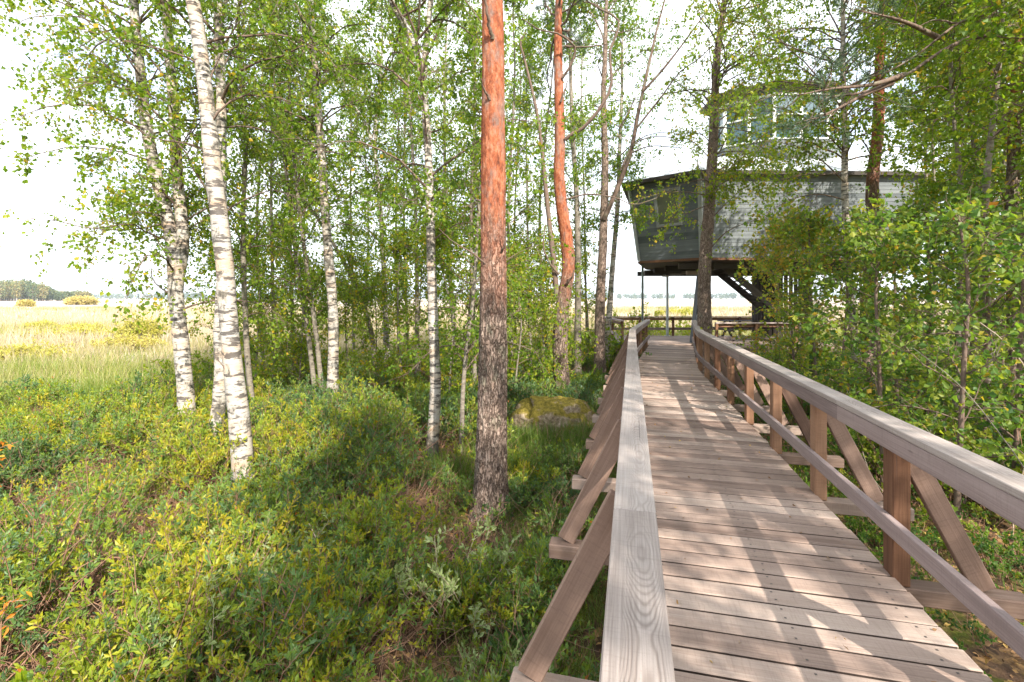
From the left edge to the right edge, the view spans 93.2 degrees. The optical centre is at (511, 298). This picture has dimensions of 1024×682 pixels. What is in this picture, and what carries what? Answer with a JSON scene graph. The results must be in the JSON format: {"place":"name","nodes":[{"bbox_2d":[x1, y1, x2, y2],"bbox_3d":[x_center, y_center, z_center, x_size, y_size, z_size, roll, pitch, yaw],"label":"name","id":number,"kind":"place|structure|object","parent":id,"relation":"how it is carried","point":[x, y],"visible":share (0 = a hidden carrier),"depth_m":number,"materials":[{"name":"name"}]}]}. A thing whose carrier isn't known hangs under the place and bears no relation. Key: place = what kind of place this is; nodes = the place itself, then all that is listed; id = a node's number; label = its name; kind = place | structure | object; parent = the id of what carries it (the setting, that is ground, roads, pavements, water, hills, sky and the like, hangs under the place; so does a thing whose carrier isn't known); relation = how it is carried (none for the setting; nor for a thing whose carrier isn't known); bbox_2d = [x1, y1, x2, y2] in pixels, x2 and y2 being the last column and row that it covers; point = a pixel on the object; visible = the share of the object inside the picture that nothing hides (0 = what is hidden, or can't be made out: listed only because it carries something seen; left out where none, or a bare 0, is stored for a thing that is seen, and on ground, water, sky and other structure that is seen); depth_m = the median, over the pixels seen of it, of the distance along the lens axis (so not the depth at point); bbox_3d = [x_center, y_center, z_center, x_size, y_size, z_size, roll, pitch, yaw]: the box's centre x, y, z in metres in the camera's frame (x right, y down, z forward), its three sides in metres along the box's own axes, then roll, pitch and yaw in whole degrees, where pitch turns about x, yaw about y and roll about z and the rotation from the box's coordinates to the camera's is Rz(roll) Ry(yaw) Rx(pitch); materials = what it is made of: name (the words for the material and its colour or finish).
{"place":"outdoors","nodes":[
{"label":"outdoors","id":0,"kind":"place"},
{"bbox_2d":[0,299,1023,681],"bbox_3d":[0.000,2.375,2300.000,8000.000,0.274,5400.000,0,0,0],"label":"ground","id":1,"kind":"structure","parent":0,"point":[998,669],"depth_m":4.21,"materials":[{"name":"green plant"}]},
{"bbox_2d":[0,337,84,361],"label":"meadow bush","id":2,"kind":"object","parent":1,"relation":"on","point":[25,348],"visible":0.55,"depth_m":17.68,"materials":[{"name":"yellow plant"}]},
{"bbox_2d":[0,278,92,300],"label":"wooded knoll","id":3,"kind":"structure","parent":1,"relation":"on","point":[12,289],"depth_m":422.61,"materials":[{"name":"green plant"}]},
{"bbox_2d":[1,455,154,561],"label":"heath shrub","id":4,"kind":"object","parent":1,"relation":"on","point":[99,488],"visible":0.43,"depth_m":4.75,"materials":[{"name":"green plant"}]},
{"bbox_2d":[18,322,141,340],"bbox_3d":[-24.544,1.907,28.141,7.146,1.116,4.393,0,0,0],"label":"meadow bush","id":5,"kind":"object","parent":1,"relation":"on","point":[93,329],"visible":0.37,"depth_m":27.43,"materials":[{"name":"yellow plant"}]},
{"bbox_2d":[18,587,200,681],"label":"heath shrub","id":6,"kind":"object","parent":1,"relation":"on","point":[106,619],"visible":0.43,"depth_m":2.67,"materials":[{"name":"green plant"}]},
{"bbox_2d":[89,329,172,352],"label":"meadow bush","id":7,"kind":"object","parent":1,"relation":"on","point":[145,340],"visible":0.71,"depth_m":21.01,"materials":[{"name":"yellow plant"}]},
{"bbox_2d":[104,303,170,338],"bbox_3d":[-18.898,1.284,24.460,2.988,2.194,2.516,0,0,0],"label":"meadow bush","id":8,"kind":"object","parent":1,"relation":"on","point":[153,329],"visible":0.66,"depth_m":24.14,"materials":[{"name":"yellow plant"}]},
{"bbox_2d":[0,0,331,432],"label":"birch tree","id":9,"kind":"object","parent":1,"relation":"on","point":[174,226],"visible":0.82,"depth_m":7.56,"materials":[{"name":"green plant"}]},
{"bbox_2d":[141,335,245,383],"bbox_3d":[-7.051,1.637,11.306,2.171,1.591,2.029,0,0,-17],"label":"leafy bush","id":10,"kind":"object","parent":1,"relation":"on","point":[198,355],"visible":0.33,"depth_m":11.11,"materials":[{"name":"green plant"}]},
{"bbox_2d":[58,0,352,466],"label":"birch tree","id":11,"kind":"object","parent":1,"relation":"on","point":[218,405],"visible":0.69,"depth_m":6.76,"materials":[{"name":"green plant"}]},
{"bbox_2d":[150,214,275,372],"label":"understorey birch","id":12,"kind":"object","parent":1,"relation":"on","point":[204,319],"visible":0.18,"depth_m":12.01,"materials":[{"name":"green plant"}]},
{"bbox_2d":[59,0,378,490],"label":"birch tree","id":13,"kind":"object","parent":1,"relation":"on","point":[237,405],"visible":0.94,"depth_m":5.69,"materials":[{"name":"green plant"}]},
{"bbox_2d":[141,536,342,681],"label":"willow shrub","id":14,"kind":"object","parent":1,"relation":"on","point":[211,641],"visible":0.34,"depth_m":2.80,"materials":[{"name":"green plant"}]},
{"bbox_2d":[148,0,340,406],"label":"birch tree","id":15,"kind":"object","parent":1,"relation":"on","point":[246,153],"visible":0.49,"depth_m":9.16,"materials":[{"name":"green plant"}]},
{"bbox_2d":[189,44,327,385],"bbox_3d":[-6.140,-2.092,12.383,3.178,9.054,3.193,0,0,28],"label":"birch tree","id":16,"kind":"object","parent":1,"relation":"on","point":[270,206],"visible":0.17,"depth_m":12.46,"materials":[{"name":"green plant"}]},
{"bbox_2d":[191,217,339,392],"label":"understorey birch","id":17,"kind":"object","parent":1,"relation":"on","point":[260,370],"visible":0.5,"depth_m":10.80,"materials":[{"name":"green plant"}]},
{"bbox_2d":[204,509,346,589],"bbox_3d":[-1.954,2.146,3.930,1.223,0.698,0.951,0,0,30],"label":"willow shrub","id":18,"kind":"object","parent":1,"relation":"on","point":[295,539],"visible":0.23,"depth_m":3.97,"materials":[{"name":"green plant"}]},
{"bbox_2d":[211,205,346,371],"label":"understorey birch","id":19,"kind":"object","parent":1,"relation":"on","point":[277,228],"visible":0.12,"depth_m":13.39,"materials":[{"name":"green plant"}]},
{"bbox_2d":[232,28,343,372],"bbox_3d":[-6.477,-2.762,14.326,3.428,10.309,3.059,0,0,-27],"label":"birch tree","id":20,"kind":"object","parent":1,"relation":"on","point":[290,189],"visible":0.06,"depth_m":14.13,"materials":[{"name":"green plant"}]},
{"bbox_2d":[225,0,366,391],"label":"birch tree","id":21,"kind":"object","parent":1,"relation":"on","point":[298,271],"visible":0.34,"depth_m":10.16,"materials":[{"name":"green plant"}]},
{"bbox_2d":[232,0,379,387],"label":"birch tree","id":22,"kind":"object","parent":1,"relation":"on","point":[315,330],"visible":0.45,"depth_m":9.96,"materials":[{"name":"green plant"}]},
{"bbox_2d":[238,247,374,388],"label":"understorey birch","id":23,"kind":"object","parent":1,"relation":"on","point":[301,358],"visible":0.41,"depth_m":11.37,"materials":[{"name":"green plant"}]},
{"bbox_2d":[0,336,613,681],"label":"undergrowth","id":24,"kind":"object","parent":1,"relation":"on","point":[361,438],"visible":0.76,"depth_m":3.97,"materials":[{"name":"green plant"}]},
{"bbox_2d":[201,0,414,392],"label":"birch tree","id":25,"kind":"object","parent":1,"relation":"on","point":[333,347],"visible":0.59,"depth_m":9.53,"materials":[{"name":"green plant"}]},
{"bbox_2d":[255,115,408,375],"bbox_3d":[-5.522,-1.856,14.701,4.498,8.533,3.308,0,0,0],"label":"birch tree","id":26,"kind":"object","parent":1,"relation":"on","point":[335,248],"visible":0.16,"depth_m":14.45,"materials":[{"name":"green plant"}]},
{"bbox_2d":[316,49,381,349],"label":"birch tree","id":27,"kind":"object","parent":1,"relation":"on","point":[350,125],"visible":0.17,"depth_m":18.46,"materials":[{"name":"green plant"}]},
{"bbox_2d":[303,338,395,383],"bbox_3d":[-4.281,1.820,13.753,2.501,1.258,2.638,0,0,0],"label":"leafy bush","id":28,"kind":"object","parent":1,"relation":"on","point":[341,357],"visible":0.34,"depth_m":13.39,"materials":[{"name":"green plant"}]},
{"bbox_2d":[316,247,414,373],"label":"understorey birch","id":29,"kind":"object","parent":1,"relation":"on","point":[355,277],"visible":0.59,"depth_m":12.87,"materials":[{"name":"green plant"}]},
{"bbox_2d":[284,0,453,367],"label":"birch tree","id":30,"kind":"object","parent":1,"relation":"on","point":[397,143],"visible":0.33,"depth_m":14.67,"materials":[{"name":"green plant"}]},
{"bbox_2d":[327,246,421,351],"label":"understorey birch","id":31,"kind":"object","parent":1,"relation":"on","point":[377,303],"visible":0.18,"depth_m":16.29,"materials":[{"name":"green plant"}]},
{"bbox_2d":[327,221,439,390],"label":"understorey birch","id":32,"kind":"object","parent":1,"relation":"on","point":[411,242],"visible":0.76,"depth_m":11.61,"materials":[{"name":"green plant"}]},
{"bbox_2d":[348,49,437,355],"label":"birch tree","id":33,"kind":"object","parent":1,"relation":"on","point":[400,295],"visible":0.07,"depth_m":17.08,"materials":[{"name":"green plant"}]},
{"bbox_2d":[343,0,466,376],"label":"birch tree","id":34,"kind":"object","parent":1,"relation":"on","point":[413,157],"visible":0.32,"depth_m":13.15,"materials":[{"name":"green plant"}]},
{"bbox_2d":[360,4,449,350],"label":"background birch","id":35,"kind":"object","parent":1,"relation":"on","point":[404,133],"visible":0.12,"depth_m":16.91,"materials":[{"name":"green plant"}]},
{"bbox_2d":[249,0,578,459],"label":"birch tree","id":36,"kind":"object","parent":1,"relation":"on","point":[405,32],"visible":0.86,"depth_m":7.03,"materials":[{"name":"green plant"}]},
{"bbox_2d":[375,214,466,345],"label":"understorey birch","id":37,"kind":"object","parent":1,"relation":"on","point":[424,281],"visible":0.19,"depth_m":14.46,"materials":[{"name":"green plant"}]},
{"bbox_2d":[387,0,476,360],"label":"birch tree","id":38,"kind":"object","parent":1,"relation":"on","point":[453,37],"visible":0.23,"depth_m":15.44,"materials":[{"name":"green plant"}]},
{"bbox_2d":[375,207,515,396],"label":"understorey birch","id":39,"kind":"object","parent":1,"relation":"on","point":[439,243],"visible":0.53,"depth_m":9.99,"materials":[{"name":"green plant"}]},
{"bbox_2d":[371,518,520,640],"bbox_3d":[-0.459,2.115,3.664,1.026,0.696,1.022,0,0,22],"label":"willow shrub","id":40,"kind":"object","parent":1,"relation":"on","point":[452,584],"visible":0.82,"depth_m":3.47,"materials":[{"name":"green plant"}]},
{"bbox_2d":[341,14,577,454],"bbox_3d":[-0.684,-0.958,7.246,2.697,6.865,3.606,0,0,31],"label":"young tree","id":41,"kind":"object","parent":1,"relation":"on","point":[468,338],"visible":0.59,"depth_m":7.24,"materials":[{"name":"green plant"}]},
{"bbox_2d":[401,0,526,369],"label":"background birch","id":42,"kind":"object","parent":1,"relation":"on","point":[467,155],"visible":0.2,"depth_m":14.84,"materials":[{"name":"green plant"}]},
{"bbox_2d":[384,11,549,384],"bbox_3d":[-0.884,-2.139,11.408,3.137,9.217,3.178,0,0,30],"label":"birch tree","id":43,"kind":"object","parent":1,"relation":"on","point":[509,195],"visible":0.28,"depth_m":11.31,"materials":[{"name":"green plant"}]},
{"bbox_2d":[438,0,513,524],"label":"pine tree","id":44,"kind":"object","parent":1,"relation":"on","point":[490,479],"visible":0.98,"depth_m":5.28,"materials":[{"name":"brown plant"}]},
{"bbox_2d":[412,203,546,372],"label":"understorey birch","id":45,"kind":"object","parent":1,"relation":"on","point":[467,267],"visible":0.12,"depth_m":12.76,"materials":[{"name":"green plant"}]},
{"bbox_2d":[442,639,553,681],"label":"willow shrub","id":46,"kind":"object","parent":1,"relation":"on","point":[515,653],"visible":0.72,"depth_m":2.78,"materials":[{"name":"green plant"}]},
{"bbox_2d":[0,305,1016,681],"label":"grass","id":47,"kind":"structure","parent":1,"relation":"on","point":[94,367],"depth_m":15.66,"materials":[{"name":"plant"}]},
{"bbox_2d":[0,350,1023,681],"bbox_3d":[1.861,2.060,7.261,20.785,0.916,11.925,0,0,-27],"label":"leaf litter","id":48,"kind":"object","parent":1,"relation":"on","point":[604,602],"visible":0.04,"depth_m":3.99,"materials":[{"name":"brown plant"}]},
{"bbox_2d":[462,0,567,369],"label":"birch tree","id":49,"kind":"object","parent":1,"relation":"on","point":[528,48],"visible":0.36,"depth_m":12.97,"materials":[{"name":"green plant"}]},
{"bbox_2d":[446,234,598,400],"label":"understorey birch","id":50,"kind":"object","parent":1,"relation":"on","point":[548,312],"visible":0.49,"depth_m":10.44,"materials":[{"name":"green plant"}]},
{"bbox_2d":[504,9,543,349],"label":"background birch","id":51,"kind":"object","parent":1,"relation":"on","point":[518,121],"visible":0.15,"depth_m":17.95,"materials":[{"name":"green plant"}]},
{"bbox_2d":[478,227,590,379],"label":"understorey birch","id":52,"kind":"object","parent":1,"relation":"on","point":[557,240],"visible":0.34,"depth_m":12.47,"materials":[{"name":"green plant"}]},
{"bbox_2d":[504,7,572,365],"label":"birch tree","id":53,"kind":"object","parent":1,"relation":"on","point":[536,89],"visible":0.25,"depth_m":16.47,"materials":[{"name":"green plant"}]},
{"bbox_2d":[506,201,572,363],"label":"understorey birch","id":54,"kind":"object","parent":1,"relation":"on","point":[539,246],"visible":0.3,"depth_m":13.87,"materials":[{"name":"green plant"}]},
{"bbox_2d":[505,6,580,357],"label":"background birch","id":55,"kind":"object","parent":1,"relation":"on","point":[545,142],"visible":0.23,"depth_m":15.95,"materials":[{"name":"green plant"}]},
{"bbox_2d":[91,291,1005,298],"bbox_3d":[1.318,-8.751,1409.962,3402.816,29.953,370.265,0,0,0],"label":"treeline","id":56,"kind":"object","parent":1,"relation":"on","point":[732,295],"visible":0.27,"depth_m":1473.30,"materials":[{"name":"green plant"}]},
{"bbox_2d":[508,396,595,438],"bbox_3d":[0.735,2.192,8.547,1.660,0.929,1.140,0,0,0],"label":"boulder","id":57,"kind":"object","parent":1,"relation":"on","point":[555,408],"visible":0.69,"depth_m":8.17,"materials":[{"name":"stone"}]},
{"bbox_2d":[507,330,596,383],"bbox_3d":[0.593,1.625,12.325,2.646,1.604,2.634,0,0,-33],"label":"leafy bush","id":58,"kind":"object","parent":1,"relation":"on","point":[570,360],"visible":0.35,"depth_m":12.05,"materials":[{"name":"green plant"}]},
{"bbox_2d":[541,14,624,351],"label":"background birch","id":59,"kind":"object","parent":1,"relation":"on","point":[581,69],"visible":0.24,"depth_m":18.96,"materials":[{"name":"green plant"}]},
{"bbox_2d":[504,0,663,378],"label":"birch tree","id":60,"kind":"object","parent":1,"relation":"on","point":[575,178],"visible":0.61,"depth_m":14.12,"materials":[{"name":"green plant"}]},
{"bbox_2d":[519,0,656,390],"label":"pine tree","id":61,"kind":"object","parent":1,"relation":"on","point":[566,236],"visible":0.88,"depth_m":11.10,"materials":[{"name":"red plant"}]},
{"bbox_2d":[568,327,623,373],"bbox_3d":[2.643,1.637,14.901,2.422,1.619,2.747,0,0,0],"label":"leafy bush","id":62,"kind":"object","parent":1,"relation":"on","point":[583,342],"visible":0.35,"depth_m":14.77,"materials":[{"name":"green plant"}]},
{"bbox_2d":[545,221,650,370],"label":"understorey birch","id":63,"kind":"object","parent":1,"relation":"on","point":[587,244],"visible":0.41,"depth_m":15.59,"materials":[{"name":"green plant"}]},
{"bbox_2d":[543,0,706,373],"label":"birch tree","id":64,"kind":"object","parent":1,"relation":"on","point":[617,202],"visible":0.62,"depth_m":15.01,"materials":[{"name":"green plant"}]},
{"bbox_2d":[538,0,716,373],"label":"alder tree","id":65,"kind":"object","parent":1,"relation":"on","point":[599,323],"visible":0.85,"depth_m":13.51,"materials":[{"name":"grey plant"}]},
{"bbox_2d":[612,302,669,335],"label":"leafy bush","id":66,"kind":"object","parent":1,"relation":"on","point":[649,325],"visible":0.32,"depth_m":22.82,"materials":[{"name":"green plant"}]},
{"bbox_2d":[605,316,841,354],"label":"terrace","id":67,"kind":"structure","parent":1,"relation":"on","point":[670,340],"depth_m":18.28,"materials":[{"name":"brown wood"}]},
{"bbox_2d":[622,80,936,342],"bbox_3d":[9.508,-3.170,18.704,11.545,9.641,7.778,0,0,0],"label":"cabin","id":68,"kind":"object","parent":67,"relation":"on","point":[659,259],"visible":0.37,"depth_m":15.76,"materials":[{"name":"grey paint"}]},
{"bbox_2d":[653,187,681,227],"bbox_3d":[5.089,-2.964,15.810,0.902,1.212,0.266,0,0,42],"label":"window","id":69,"kind":"structure","parent":68,"relation":"in","point":[659,204],"depth_m":15.85,"materials":[{"name":"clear glass"}]},
{"bbox_2d":[723,94,772,147],"bbox_3d":[8.201,-6.145,16.799,1.335,1.550,0.991,0,0,0],"label":"window","id":70,"kind":"structure","parent":68,"relation":"in","point":[724,119],"depth_m":16.86,"materials":[{"name":"white glass"}]},
{"bbox_2d":[772,93,826,138],"bbox_3d":[9.728,-6.145,16.329,1.844,1.550,0.090,0,0,0],"label":"window","id":71,"kind":"structure","parent":68,"relation":"in","point":[811,104],"depth_m":16.35,"materials":[{"name":"white glass"}]},
{"bbox_2d":[605,0,848,385],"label":"alder tree","id":72,"kind":"object","parent":1,"relation":"on","point":[704,303],"visible":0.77,"depth_m":12.63,"materials":[{"name":"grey plant"}]},
{"bbox_2d":[509,319,1023,681],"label":"boardwalk","id":73,"kind":"structure","parent":1,"relation":"on","point":[775,591],"depth_m":2.79,"materials":[{"name":"brown wood"}]},
{"bbox_2d":[733,202,823,364],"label":"sapling","id":74,"kind":"object","parent":1,"relation":"on","point":[753,343],"visible":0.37,"depth_m":12.80,"materials":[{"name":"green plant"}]},
{"bbox_2d":[700,199,886,384],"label":"sapling","id":75,"kind":"object","parent":1,"relation":"on","point":[782,263],"visible":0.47,"depth_m":10.35,"materials":[{"name":"green plant"}]},
{"bbox_2d":[723,196,899,404],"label":"sapling","id":76,"kind":"object","parent":1,"relation":"on","point":[810,226],"visible":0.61,"depth_m":9.18,"materials":[{"name":"green plant"}]},
{"bbox_2d":[749,213,873,366],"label":"sapling","id":77,"kind":"object","parent":1,"relation":"on","point":[785,287],"visible":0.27,"depth_m":11.11,"materials":[{"name":"green plant"}]},
{"bbox_2d":[662,0,990,389],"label":"birch tree","id":78,"kind":"object","parent":1,"relation":"on","point":[797,105],"visible":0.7,"depth_m":9.22,"materials":[{"name":"green plant"}]},
{"bbox_2d":[769,206,932,414],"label":"sapling","id":79,"kind":"object","parent":1,"relation":"on","point":[833,254],"visible":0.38,"depth_m":8.38,"materials":[{"name":"green plant"}]},
{"bbox_2d":[713,338,1023,676],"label":"woodland floor plants","id":80,"kind":"object","parent":1,"relation":"on","point":[872,455],"visible":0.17,"depth_m":5.26,"materials":[{"name":"green plant"}]},
{"bbox_2d":[790,185,947,494],"bbox_3d":[4.478,0.546,6.109,1.520,3.900,2.207,0,0,42],"label":"sapling","id":81,"kind":"object","parent":1,"relation":"on","point":[865,239],"visible":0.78,"depth_m":5.84,"materials":[{"name":"green plant"}]},
{"bbox_2d":[832,0,938,382],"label":"pine tree","id":82,"kind":"object","parent":1,"relation":"on","point":[871,182],"visible":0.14,"depth_m":10.31,"materials":[{"name":"brown plant"}]},
{"bbox_2d":[793,196,978,432],"bbox_3d":[5.936,0.451,7.542,2.136,4.173,2.464,0,0,-33],"label":"sapling","id":83,"kind":"object","parent":1,"relation":"on","point":[863,287],"visible":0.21,"depth_m":7.63,"materials":[{"name":"green plant"}]},
{"bbox_2d":[749,0,1023,147],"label":"pine tree","id":84,"kind":"object","parent":1,"relation":"on","point":[884,83],"visible":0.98,"depth_m":5.35,"materials":[{"name":"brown plant"}]},
{"bbox_2d":[794,184,1023,463],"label":"sapling","id":85,"kind":"object","parent":1,"relation":"on","point":[926,200],"visible":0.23,"depth_m":6.53,"materials":[{"name":"green plant"}]},
{"bbox_2d":[848,0,973,364],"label":"background birch","id":86,"kind":"object","parent":1,"relation":"on","point":[924,79],"visible":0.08,"depth_m":10.17,"materials":[{"name":"green plant"}]},
{"bbox_2d":[819,0,1022,434],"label":"background birch","id":87,"kind":"object","parent":1,"relation":"on","point":[948,10],"visible":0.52,"depth_m":7.17,"materials":[{"name":"green plant"}]},
{"bbox_2d":[827,180,1023,518],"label":"sapling","id":88,"kind":"object","parent":1,"relation":"on","point":[988,248],"visible":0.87,"depth_m":4.85,"materials":[{"name":"green plant"}]},
{"bbox_2d":[872,6,996,293],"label":"background birch","id":89,"kind":"object","parent":1,"relation":"on","point":[926,175],"visible":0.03,"depth_m":12.67,"materials":[{"name":"green plant"}]},
{"bbox_2d":[862,137,1023,426],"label":"sapling","id":90,"kind":"object","parent":1,"relation":"on","point":[954,282],"visible":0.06,"depth_m":8.54,"materials":[{"name":"green plant"}]},
{"bbox_2d":[863,0,1023,455],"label":"background birch","id":91,"kind":"object","parent":1,"relation":"on","point":[988,66],"visible":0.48,"depth_m":6.48,"materials":[{"name":"green plant"}]},
{"bbox_2d":[867,40,1021,385],"bbox_3d":[10.274,-1.733,10.889,3.174,8.498,3.029,0,0,-18],"label":"background birch","id":92,"kind":"object","parent":1,"relation":"on","point":[937,169],"visible":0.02,"depth_m":11.31,"materials":[{"name":"green plant"}]},
{"bbox_2d":[868,194,1023,494],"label":"sapling","id":93,"kind":"object","parent":1,"relation":"on","point":[1017,383],"visible":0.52,"depth_m":5.40,"materials":[{"name":"green plant"}]},
{"bbox_2d":[869,0,1023,208],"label":"background birch","id":94,"kind":"object","parent":1,"relation":"on","point":[996,28],"visible":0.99,"depth_m":5.53,"materials":[{"name":"green plant"}]},
{"bbox_2d":[877,0,1023,291],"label":"background birch","id":95,"kind":"object","parent":1,"relation":"on","point":[1003,145],"visible":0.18,"depth_m":7.23,"materials":[{"name":"green plant"}]},
{"bbox_2d":[884,154,1023,438],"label":"sapling","id":96,"kind":"object","parent":1,"relation":"on","point":[968,174],"visible":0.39,"depth_m":6.16,"materials":[{"name":"green plant"}]},
{"bbox_2d":[892,0,1023,386],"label":"background birch","id":97,"kind":"object","parent":1,"relation":"on","point":[932,190],"visible":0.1,"depth_m":8.60,"materials":[{"name":"green plant"}]},
{"bbox_2d":[892,62,1023,351],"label":"background birch","id":98,"kind":"object","parent":1,"relation":"on","point":[946,167],"visible":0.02,"depth_m":10.81,"materials":[{"name":"green plant"}]},
{"bbox_2d":[902,0,1023,237],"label":"background birch","id":99,"kind":"object","parent":1,"relation":"on","point":[984,140],"visible":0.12,"depth_m":7.97,"materials":[{"name":"green plant"}]},
{"bbox_2d":[910,5,1023,363],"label":"birch tree","id":100,"kind":"object","parent":1,"relation":"on","point":[1004,152],"visible":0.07,"depth_m":8.38,"materials":[{"name":"green plant"}]},
{"bbox_2d":[1003,7,1022,436],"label":"pine tree","id":101,"kind":"object","parent":1,"relation":"on","point":[1011,191],"visible":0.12,"depth_m":7.35,"materials":[{"name":"green plant"}]},
{"bbox_2d":[0,0,1023,298],"label":"sky","id":102,"kind":"structure","parent":0,"point":[45,187],"materials":[{"name":"white"}]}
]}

